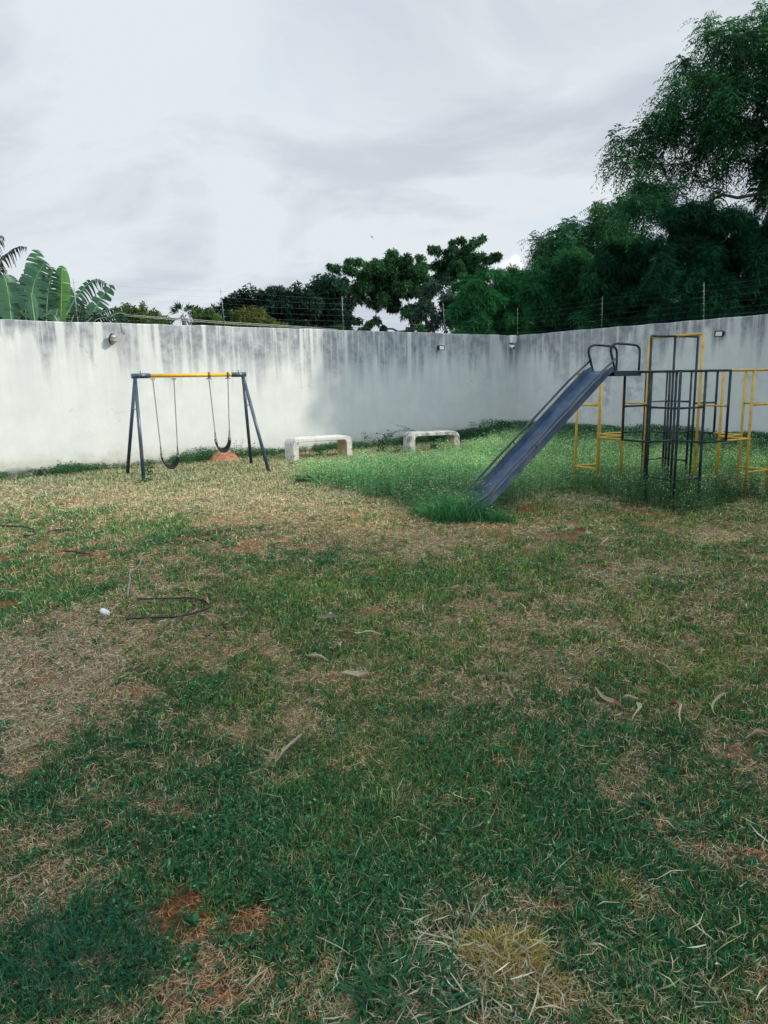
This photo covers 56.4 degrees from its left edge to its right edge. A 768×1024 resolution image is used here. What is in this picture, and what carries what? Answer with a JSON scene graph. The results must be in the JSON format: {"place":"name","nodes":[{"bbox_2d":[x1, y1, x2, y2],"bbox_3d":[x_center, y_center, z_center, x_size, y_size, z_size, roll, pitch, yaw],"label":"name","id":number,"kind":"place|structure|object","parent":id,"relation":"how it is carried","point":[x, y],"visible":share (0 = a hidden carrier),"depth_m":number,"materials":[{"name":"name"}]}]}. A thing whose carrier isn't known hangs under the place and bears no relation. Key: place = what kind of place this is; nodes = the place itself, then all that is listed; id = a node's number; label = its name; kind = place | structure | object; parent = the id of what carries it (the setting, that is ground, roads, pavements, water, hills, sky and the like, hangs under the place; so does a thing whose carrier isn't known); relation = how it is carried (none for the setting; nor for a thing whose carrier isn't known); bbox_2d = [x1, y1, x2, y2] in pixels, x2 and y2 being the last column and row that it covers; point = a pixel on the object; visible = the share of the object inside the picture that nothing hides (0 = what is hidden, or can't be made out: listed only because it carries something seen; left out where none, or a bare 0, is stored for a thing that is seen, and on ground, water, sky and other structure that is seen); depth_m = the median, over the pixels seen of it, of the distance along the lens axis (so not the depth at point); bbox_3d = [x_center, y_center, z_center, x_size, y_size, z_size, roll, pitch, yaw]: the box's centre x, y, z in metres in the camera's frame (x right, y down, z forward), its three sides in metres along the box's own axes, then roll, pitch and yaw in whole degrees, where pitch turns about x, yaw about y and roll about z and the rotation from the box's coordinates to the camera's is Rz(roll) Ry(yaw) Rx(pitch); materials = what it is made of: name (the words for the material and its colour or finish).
{"place":"outdoors","nodes":[
{"label":"outdoors","id":0,"kind":"place"},
{"bbox_2d":[0,437,767,1023],"bbox_3d":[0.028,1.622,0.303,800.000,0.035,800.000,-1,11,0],"label":"ground","id":1,"kind":"structure","parent":0,"point":[378,611],"depth_m":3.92,"materials":[{"name":"green plant"}]},
{"bbox_2d":[0,746,6,756],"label":"dry leaf","id":2,"kind":"object","parent":1,"relation":"on","point":[4,748],"visible":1,"depth_m":3.20,"materials":[{"name":"beige plant"}]},
{"bbox_2d":[0,235,26,319],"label":"banana plant","id":3,"kind":"object","parent":1,"relation":"on","point":[8,309],"visible":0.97,"depth_m":15.05,"materials":[{"name":"green plant"}]},
{"bbox_2d":[1,525,36,535],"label":"hose","id":4,"kind":"object","parent":1,"relation":"on","point":[24,527],"visible":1,"depth_m":8.26,"materials":[{"name":"black rubber"}]},
{"bbox_2d":[0,250,60,320],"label":"banana plant","id":5,"kind":"object","parent":1,"relation":"on","point":[33,297],"visible":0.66,"depth_m":15.04,"materials":[{"name":"green plant"}]},
{"bbox_2d":[28,467,49,475],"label":"weed stalk","id":6,"kind":"object","parent":1,"relation":"on","point":[42,471],"visible":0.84,"depth_m":13.02,"materials":[{"name":"green plant"}]},
{"bbox_2d":[48,529,67,531],"bbox_3d":[-3.672,0.205,8.094,0.217,0.020,0.078,-3,11,-12],"label":"hose","id":7,"kind":"object","parent":1,"relation":"on","point":[58,529],"visible":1,"depth_m":8.10,"materials":[{"name":"black rubber"}]},
{"bbox_2d":[56,460,79,470],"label":"weed stalk","id":8,"kind":"object","parent":1,"relation":"on","point":[66,462],"visible":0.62,"depth_m":13.46,"materials":[{"name":"green plant"}]},
{"bbox_2d":[40,266,106,321],"bbox_3d":[-6.866,-3.137,15.541,1.788,4.383,1.291,9,15,43],"label":"banana plant","id":9,"kind":"object","parent":1,"relation":"on","point":[67,300],"visible":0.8,"depth_m":15.22,"materials":[{"name":"green plant"}]},
{"bbox_2d":[63,550,85,554],"bbox_3d":[-3.026,0.392,7.026,0.282,0.024,0.042,3,11,21],"label":"hose","id":10,"kind":"object","parent":1,"relation":"on","point":[74,551],"visible":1,"depth_m":7.04,"materials":[{"name":"rubber"}]},
{"bbox_2d":[41,285,126,322],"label":"banana plant","id":11,"kind":"object","parent":1,"relation":"on","point":[87,314],"visible":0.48,"depth_m":15.12,"materials":[{"name":"green plant"}]},
{"bbox_2d":[0,869,195,1023],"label":"grass tuft","id":12,"kind":"object","parent":1,"relation":"on","point":[51,956],"visible":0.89,"depth_m":2.07,"materials":[{"name":"green plant"}]},
{"bbox_2d":[100,608,109,615],"bbox_3d":[-1.976,0.710,5.086,0.096,0.045,0.042,8,14,39],"label":"bottle","id":13,"kind":"object","parent":1,"relation":"on","point":[104,611],"visible":1,"depth_m":5.07,"materials":[{"name":"white plastic"}]},
{"bbox_2d":[127,557,141,596],"bbox_3d":[-2.140,0.542,6.099,0.070,0.022,1.250,-4,11,-13],"label":"fallen stick","id":14,"kind":"object","parent":1,"relation":"on","point":[134,569],"visible":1,"depth_m":6.05,"materials":[{"name":"grey wood"}]},
{"bbox_2d":[110,301,174,324],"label":"bush","id":15,"kind":"object","parent":1,"relation":"on","point":[132,310],"visible":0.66,"depth_m":21.13,"materials":[{"name":"green plant"}]},
{"bbox_2d":[136,475,151,483],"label":"weed stalk","id":16,"kind":"object","parent":1,"relation":"on","point":[149,478],"visible":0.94,"depth_m":11.95,"materials":[{"name":"green plant"}]},
{"bbox_2d":[145,460,154,476],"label":"weed stalk","id":17,"kind":"object","parent":1,"relation":"on","point":[147,470],"visible":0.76,"depth_m":12.82,"materials":[{"name":"green plant"}]},
{"bbox_2d":[149,634,158,643],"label":"dry leaf","id":18,"kind":"object","parent":1,"relation":"on","point":[151,637],"visible":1,"depth_m":4.57,"materials":[{"name":"brown plant"}]},
{"bbox_2d":[126,597,209,619],"bbox_3d":[-1.573,0.698,5.214,0.607,0.023,0.485,-1,11,0],"label":"hose","id":19,"kind":"object","parent":1,"relation":"on","point":[208,607],"visible":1,"depth_m":5.13,"materials":[{"name":"rubber"}]},
{"bbox_2d":[168,301,193,324],"bbox_3d":[-6.417,-4.662,23.540,1.238,4.424,1.269,-10,14,-39],"label":"palm","id":20,"kind":"object","parent":1,"relation":"on","point":[179,307],"visible":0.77,"depth_m":23.06,"materials":[{"name":"green plant"}]},
{"bbox_2d":[163,674,232,700],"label":"grass tuft","id":21,"kind":"object","parent":1,"relation":"on","point":[208,680],"visible":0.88,"depth_m":3.91,"materials":[{"name":"green plant"}]},
{"bbox_2d":[126,370,270,479],"bbox_3d":[-3.463,-1.611,13.068,2.432,1.902,1.324,-6,12,-24],"label":"swing set","id":22,"kind":"object","parent":1,"relation":"on","point":[135,397],"visible":0.95,"depth_m":12.93,"materials":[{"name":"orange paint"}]},
{"bbox_2d":[152,380,179,468],"bbox_3d":[-3.852,-1.553,12.757,0.387,1.579,0.145,-10,14,-39],"label":"belt swing","id":23,"kind":"object","parent":22,"relation":"hanging from","point":[173,465],"visible":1,"depth_m":12.82,"materials":[{"name":"black rubber"}]},
{"bbox_2d":[209,379,230,452],"bbox_3d":[-3.005,-1.777,13.261,0.376,1.354,0.145,-10,14,-40],"label":"belt swing","id":24,"kind":"object","parent":22,"relation":"hanging from","point":[226,448],"visible":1,"depth_m":13.32,"materials":[{"name":"black rubber"}]},
{"bbox_2d":[188,305,226,325],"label":"bush","id":25,"kind":"object","parent":1,"relation":"on","point":[209,314],"visible":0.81,"depth_m":21.02,"materials":[{"name":"green plant"}]},
{"bbox_2d":[200,446,217,458],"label":"weed stalk","id":26,"kind":"object","parent":1,"relation":"on","point":[208,452],"visible":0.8,"depth_m":14.98,"materials":[{"name":"green plant"}]},
{"bbox_2d":[0,435,439,481],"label":"creeping weeds","id":27,"kind":"object","parent":1,"relation":"on","point":[194,458],"visible":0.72,"depth_m":14.91,"materials":[{"name":"green plant"}]},
{"bbox_2d":[207,451,238,461],"bbox_3d":[-3.406,-1.167,15.105,0.797,0.313,0.536,-1,11,0],"label":"soil mound","id":28,"kind":"object","parent":1,"relation":"on","point":[226,456],"visible":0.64,"depth_m":14.96,"materials":[{"name":"orange soil"}]},
{"bbox_2d":[209,283,270,326],"bbox_3d":[-7.053,-7.776,35.170,3.511,6.509,2.655,-1,11,0],"label":"mango tree","id":29,"kind":"object","parent":1,"relation":"on","point":[230,301],"visible":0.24,"depth_m":34.35,"materials":[{"name":"green plant"}]},
{"bbox_2d":[227,304,288,327],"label":"bush","id":30,"kind":"object","parent":1,"relation":"on","point":[253,315],"visible":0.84,"depth_m":18.93,"materials":[{"name":"green plant"}]},
{"bbox_2d":[0,319,518,476],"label":"boundary wall","id":31,"kind":"structure","parent":1,"relation":"on","point":[65,392],"depth_m":15.39,"materials":[{"name":"paint"}]},
{"bbox_2d":[108,333,116,344],"bbox_3d":[-5.219,-3.328,13.793,0.156,0.218,0.181,-7,12,-29],"label":"bulkhead lamp","id":32,"kind":"object","parent":31,"relation":"attached to","point":[112,338],"visible":1,"depth_m":13.74,"materials":[{"name":"white plastic"}]},
{"bbox_2d":[9,279,518,335],"bbox_3d":[-2.248,-4.504,16.066,15.258,0.801,0.087,-9,13,-36],"label":"electric fence","id":33,"kind":"object","parent":31,"relation":"on","point":[517,309],"visible":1,"depth_m":15.28,"materials":[{"name":"metal"}]},
{"bbox_2d":[125,314,337,329],"bbox_3d":[-3.085,-4.097,15.520,4.973,0.172,0.024,-9,13,-36],"label":"overhead cable","id":34,"kind":"object","parent":33,"relation":"attached to","point":[228,322],"visible":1,"depth_m":15.35,"materials":[{"name":"metal"}]},
{"bbox_2d":[128,316,334,329],"bbox_3d":[-3.086,-4.081,15.522,4.974,0.157,0.024,-9,13,-36],"label":"overhead cable","id":35,"kind":"object","parent":33,"relation":"attached to","point":[227,323],"visible":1,"depth_m":15.36,"materials":[{"name":"grey metal"}]},
{"bbox_2d":[437,345,444,349],"bbox_3d":[1.479,-4.298,18.768,0.171,0.134,0.164,-6,12,-24],"label":"floodlight","id":36,"kind":"object","parent":31,"relation":"attached to","point":[440,347],"visible":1,"depth_m":18.70,"materials":[{"name":"white plastic"}]},
{"bbox_2d":[509,335,516,342],"bbox_3d":[3.656,-4.904,20.328,0.170,0.210,0.129,-9,13,-36],"label":"junction box","id":37,"kind":"object","parent":31,"relation":"attached to","point":[512,338],"visible":1,"depth_m":20.28,"materials":[{"name":"white plastic"}]},
{"bbox_2d":[276,734,302,761],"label":"dry leaf","id":38,"kind":"object","parent":1,"relation":"on","point":[287,747],"visible":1,"depth_m":3.19,"materials":[{"name":"beige plant"}]},
{"bbox_2d":[256,280,324,328],"bbox_3d":[-4.591,-7.885,35.197,3.714,6.629,2.707,-1,11,0],"label":"mango tree","id":39,"kind":"object","parent":1,"relation":"on","point":[291,312],"visible":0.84,"depth_m":34.10,"materials":[{"name":"green plant"}]},
{"bbox_2d":[294,475,312,482],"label":"weed stalk","id":40,"kind":"object","parent":1,"relation":"on","point":[303,480],"visible":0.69,"depth_m":11.61,"materials":[{"name":"green plant"}]},
{"bbox_2d":[305,654,327,660],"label":"dry leaf","id":41,"kind":"object","parent":1,"relation":"on","point":[316,656],"visible":1,"depth_m":4.23,"materials":[{"name":"beige plant"}]},
{"bbox_2d":[285,435,351,460],"bbox_3d":[-1.392,-1.358,15.307,1.383,0.505,0.469,-7,12,-30],"label":"concrete bench","id":42,"kind":"object","parent":1,"relation":"on","point":[293,443],"visible":0.91,"depth_m":15.09,"materials":[{"name":"white concrete"}]},
{"bbox_2d":[314,444,326,453],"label":"weed stalk","id":43,"kind":"object","parent":1,"relation":"on","point":[316,448],"visible":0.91,"depth_m":15.91,"materials":[{"name":"green plant"}]},
{"bbox_2d":[318,613,339,617],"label":"dry leaf","id":44,"kind":"object","parent":1,"relation":"on","point":[330,615],"visible":0.99,"depth_m":4.96,"materials":[{"name":"beige plant"}]},
{"bbox_2d":[302,272,365,329],"bbox_3d":[-2.486,-8.361,36.048,3.690,7.180,2.430,-5,11,-19],"label":"mango tree","id":45,"kind":"object","parent":1,"relation":"on","point":[326,288],"visible":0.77,"depth_m":35.17,"materials":[{"name":"green plant"}]},
{"bbox_2d":[343,631,360,633],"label":"dry leaf","id":46,"kind":"object","parent":1,"relation":"on","point":[352,632],"visible":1,"depth_m":4.62,"materials":[{"name":"brown plant"}]},
{"bbox_2d":[342,670,369,675],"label":"dry leaf","id":47,"kind":"object","parent":1,"relation":"on","point":[359,673],"visible":1,"depth_m":4.00,"materials":[{"name":"beige plant"}]},
{"bbox_2d":[361,630,381,634],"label":"dry leaf","id":48,"kind":"object","parent":1,"relation":"on","point":[371,631],"visible":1,"depth_m":4.63,"materials":[{"name":"beige plant"}]},
{"bbox_2d":[325,247,435,331],"bbox_3d":[-0.101,-7.618,31.105,4.744,7.456,2.596,-1,11,0],"label":"spreading tree","id":49,"kind":"object","parent":1,"relation":"on","point":[392,277],"visible":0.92,"depth_m":30.29,"materials":[{"name":"green plant"}]},
{"bbox_2d":[372,430,392,450],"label":"weed stalk","id":50,"kind":"object","parent":1,"relation":"on","point":[384,441],"visible":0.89,"depth_m":16.00,"materials":[{"name":"green plant"}]},
{"bbox_2d":[0,477,767,1023],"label":"clover","id":51,"kind":"object","parent":1,"relation":"on","point":[190,919],"visible":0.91,"depth_m":2.69,"materials":[{"name":"green plant"}]},
{"bbox_2d":[0,443,767,1023],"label":"dry clippings","id":52,"kind":"object","parent":1,"relation":"on","point":[256,913],"visible":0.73,"depth_m":3.44,"materials":[{"name":"plant"}]},
{"bbox_2d":[22,759,767,1023],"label":"coarse straw","id":53,"kind":"object","parent":1,"relation":"on","point":[491,976],"visible":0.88,"depth_m":1.99,"materials":[{"name":"beige plant"}]},
{"bbox_2d":[392,444,402,453],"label":"weed stalk","id":54,"kind":"object","parent":1,"relation":"on","point":[398,450],"visible":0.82,"depth_m":15.76,"materials":[{"name":"green plant"}]},
{"bbox_2d":[384,424,414,439],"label":"fallen bamboo twig","id":55,"kind":"object","parent":1,"relation":"on","point":[401,431],"visible":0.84,"depth_m":18.14,"materials":[{"name":"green plant"}]},
{"bbox_2d":[327,934,492,1023],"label":"grass tuft","id":56,"kind":"object","parent":1,"relation":"on","point":[370,1004],"visible":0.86,"depth_m":1.92,"materials":[{"name":"green plant"}]},
{"bbox_2d":[406,496,442,516],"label":"grass tuft","id":57,"kind":"object","parent":1,"relation":"on","point":[421,512],"visible":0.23,"depth_m":8.73,"materials":[{"name":"green plant"}]},
{"bbox_2d":[407,270,455,333],"bbox_3d":[1.902,-5.910,26.379,2.208,5.765,2.028,-1,11,0],"label":"bushy tree","id":58,"kind":"object","parent":1,"relation":"on","point":[424,309],"visible":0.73,"depth_m":25.77,"materials":[{"name":"green plant"}]},
{"bbox_2d":[403,430,459,452],"bbox_3d":[1.071,-1.562,16.166,1.204,0.505,0.428,-4,11,-18],"label":"concrete bench","id":59,"kind":"object","parent":1,"relation":"on","point":[453,437],"visible":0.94,"depth_m":16.02,"materials":[{"name":"white concrete"}]},
{"bbox_2d":[430,440,441,449],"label":"weed stalk","id":60,"kind":"object","parent":1,"relation":"on","point":[434,445],"visible":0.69,"depth_m":16.22,"materials":[{"name":"green plant"}]},
{"bbox_2d":[408,487,502,523],"bbox_3d":[0.857,-0.101,8.396,1.055,0.406,1.151,-11,14,-42],"label":"grass tuft","id":61,"kind":"object","parent":1,"relation":"on","point":[453,516],"visible":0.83,"depth_m":8.27,"materials":[{"name":"green plant"}]},
{"bbox_2d":[424,233,503,332],"bbox_3d":[3.740,-8.736,33.882,3.780,8.507,2.652,-1,11,0],"label":"spreading tree","id":62,"kind":"object","parent":1,"relation":"on","point":[455,260],"visible":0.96,"depth_m":32.91,"materials":[{"name":"green plant"}]},
{"bbox_2d":[445,266,512,334],"bbox_3d":[3.056,-5.204,23.466,2.301,5.397,2.061,-1,11,0],"label":"bamboo clump","id":63,"kind":"object","parent":1,"relation":"on","point":[475,295],"visible":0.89,"depth_m":22.70,"materials":[{"name":"green plant"}]},
{"bbox_2d":[474,504,519,523],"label":"grass tuft","id":64,"kind":"object","parent":1,"relation":"on","point":[491,518],"visible":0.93,"depth_m":8.17,"materials":[{"name":"green plant"}]},
{"bbox_2d":[445,918,553,982],"bbox_3d":[0.334,1.265,2.069,0.330,0.074,0.252,-1,11,0],"label":"grass tuft","id":65,"kind":"object","parent":1,"relation":"on","point":[502,931],"visible":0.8,"depth_m":2.09,"materials":[{"name":"yellow plant"}]},
{"bbox_2d":[505,684,516,698],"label":"dry leaf","id":66,"kind":"object","parent":1,"relation":"on","point":[508,688],"visible":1,"depth_m":3.70,"materials":[{"name":"beige plant"}]},
{"bbox_2d":[488,262,548,335],"bbox_3d":[4.495,-5.441,23.913,2.970,5.650,2.247,-1,11,0],"label":"bamboo clump","id":67,"kind":"object","parent":1,"relation":"on","point":[511,283],"visible":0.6,"depth_m":23.10,"materials":[{"name":"green plant"}]},
{"bbox_2d":[283,419,767,521],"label":"flowering weeds","id":68,"kind":"object","parent":1,"relation":"on","point":[443,469],"visible":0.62,"depth_m":10.82,"materials":[{"name":"green plant"}]},
{"bbox_2d":[475,950,585,1020],"bbox_3d":[0.393,1.286,1.955,0.320,0.066,0.234,-1,11,0],"label":"grass tuft","id":69,"kind":"object","parent":1,"relation":"on","point":[529,982],"visible":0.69,"depth_m":1.95,"materials":[{"name":"plant"}]},
{"bbox_2d":[444,342,640,516],"bbox_3d":[1.984,-0.997,8.854,2.747,2.134,0.455,-6,12,-26],"label":"playground slide","id":70,"kind":"object","parent":1,"relation":"on","point":[535,439],"visible":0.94,"depth_m":8.87,"materials":[{"name":"blue metal"}]},
{"bbox_2d":[516,248,592,334],"bbox_3d":[5.103,-4.887,21.031,2.793,5.601,2.206,-1,11,0],"label":"bamboo clump","id":71,"kind":"object","parent":1,"relation":"on","point":[552,285],"visible":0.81,"depth_m":20.27,"materials":[{"name":"green plant"}]},
{"bbox_2d":[573,527,593,533],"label":"dry leaf","id":72,"kind":"object","parent":1,"relation":"on","point":[582,530],"visible":1,"depth_m":7.45,"materials":[{"name":"brown plant"}]},
{"bbox_2d":[517,199,652,273],"bbox_3d":[6.595,-6.620,24.217,4.822,7.796,3.607,-1,11,0],"label":"feathery tree","id":73,"kind":"object","parent":1,"relation":"on","point":[584,240],"visible":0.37,"depth_m":23.11,"materials":[{"name":"green plant"}]},
{"bbox_2d":[428,417,767,460],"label":"wall weeds","id":74,"kind":"object","parent":1,"relation":"on","point":[464,433],"depth_m":16.81,"materials":[{"name":"green plant"}]},
{"bbox_2d":[595,687,622,707],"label":"dry leaf","id":75,"kind":"object","parent":1,"relation":"on","point":[611,700],"visible":1,"depth_m":3.60,"materials":[{"name":"beige plant"}]},
{"bbox_2d":[586,871,642,907],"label":"grass tuft","id":76,"kind":"object","parent":1,"relation":"on","point":[633,894],"visible":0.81,"depth_m":2.33,"materials":[{"name":"plant"}]},
{"bbox_2d":[567,230,681,334],"bbox_3d":[6.642,-4.665,19.510,3.706,5.670,2.240,-1,11,0],"label":"bamboo clump","id":77,"kind":"object","parent":1,"relation":"on","point":[614,274],"visible":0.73,"depth_m":18.72,"materials":[{"name":"green plant"}]},
{"bbox_2d":[624,694,644,699],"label":"dry leaf","id":78,"kind":"object","parent":1,"relation":"on","point":[628,695],"visible":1,"depth_m":3.60,"materials":[{"name":"beige plant"}]},
{"bbox_2d":[632,702,641,719],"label":"dry leaf","id":79,"kind":"object","parent":1,"relation":"on","point":[639,705],"visible":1,"depth_m":3.49,"materials":[{"name":"beige plant"}]},
{"bbox_2d":[517,314,767,434],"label":"boundary wall","id":80,"kind":"structure","parent":1,"relation":"on","point":[550,364],"depth_m":16.84,"materials":[{"name":"paint"}]},
{"bbox_2d":[518,278,766,332],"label":"electric fence","id":81,"kind":"object","parent":80,"relation":"on","point":[650,304],"visible":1,"depth_m":16.80,"materials":[{"name":"metal"}]},
{"bbox_2d":[714,330,724,336],"bbox_3d":[7.127,-3.789,15.229,0.209,0.135,0.154,-7,12,-28],"label":"floodlight","id":82,"kind":"object","parent":80,"relation":"attached to","point":[719,333],"visible":1,"depth_m":15.20,"materials":[{"name":"white plastic"}]},
{"bbox_2d":[656,659,675,677],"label":"dry leaf","id":83,"kind":"object","parent":1,"relation":"on","point":[663,664],"visible":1,"depth_m":3.98,"materials":[{"name":"beige plant"}]},
{"bbox_2d":[573,333,767,507],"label":"climbing frame","id":84,"kind":"object","parent":1,"relation":"on","point":[646,431],"visible":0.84,"depth_m":9.64,"materials":[{"name":"yellow metal"}]},
{"bbox_2d":[590,0,767,302],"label":"feathery tree","id":85,"kind":"object","parent":1,"relation":"on","point":[732,86],"visible":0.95,"depth_m":17.76,"materials":[{"name":"green plant"}]},
{"bbox_2d":[678,703,681,722],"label":"dry leaf","id":86,"kind":"object","parent":1,"relation":"on","point":[680,707],"visible":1,"depth_m":3.44,"materials":[{"name":"beige plant"}]},
{"bbox_2d":[639,199,767,323],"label":"bamboo clump","id":87,"kind":"object","parent":1,"relation":"on","point":[705,248],"visible":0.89,"depth_m":16.41,"materials":[{"name":"green plant"}]},
{"bbox_2d":[711,693,724,714],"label":"dry leaf","id":88,"kind":"object","parent":1,"relation":"on","point":[716,699],"visible":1,"depth_m":3.56,"materials":[{"name":"beige plant"}]},
{"bbox_2d":[745,728,767,737],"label":"dry leaf","id":89,"kind":"object","parent":1,"relation":"on","point":[758,731],"visible":1,"depth_m":3.22,"materials":[{"name":"beige plant"}]},
{"bbox_2d":[746,107,767,216],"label":"shade tree","id":90,"kind":"object","parent":1,"relation":"on","point":[763,140],"visible":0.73,"depth_m":17.55,"materials":[{"name":"green plant"}]},
{"bbox_2d":[0,0,767,333],"label":"sky","id":91,"kind":"structure","parent":0,"point":[188,147],"materials":[{"name":"white"}]}
]}

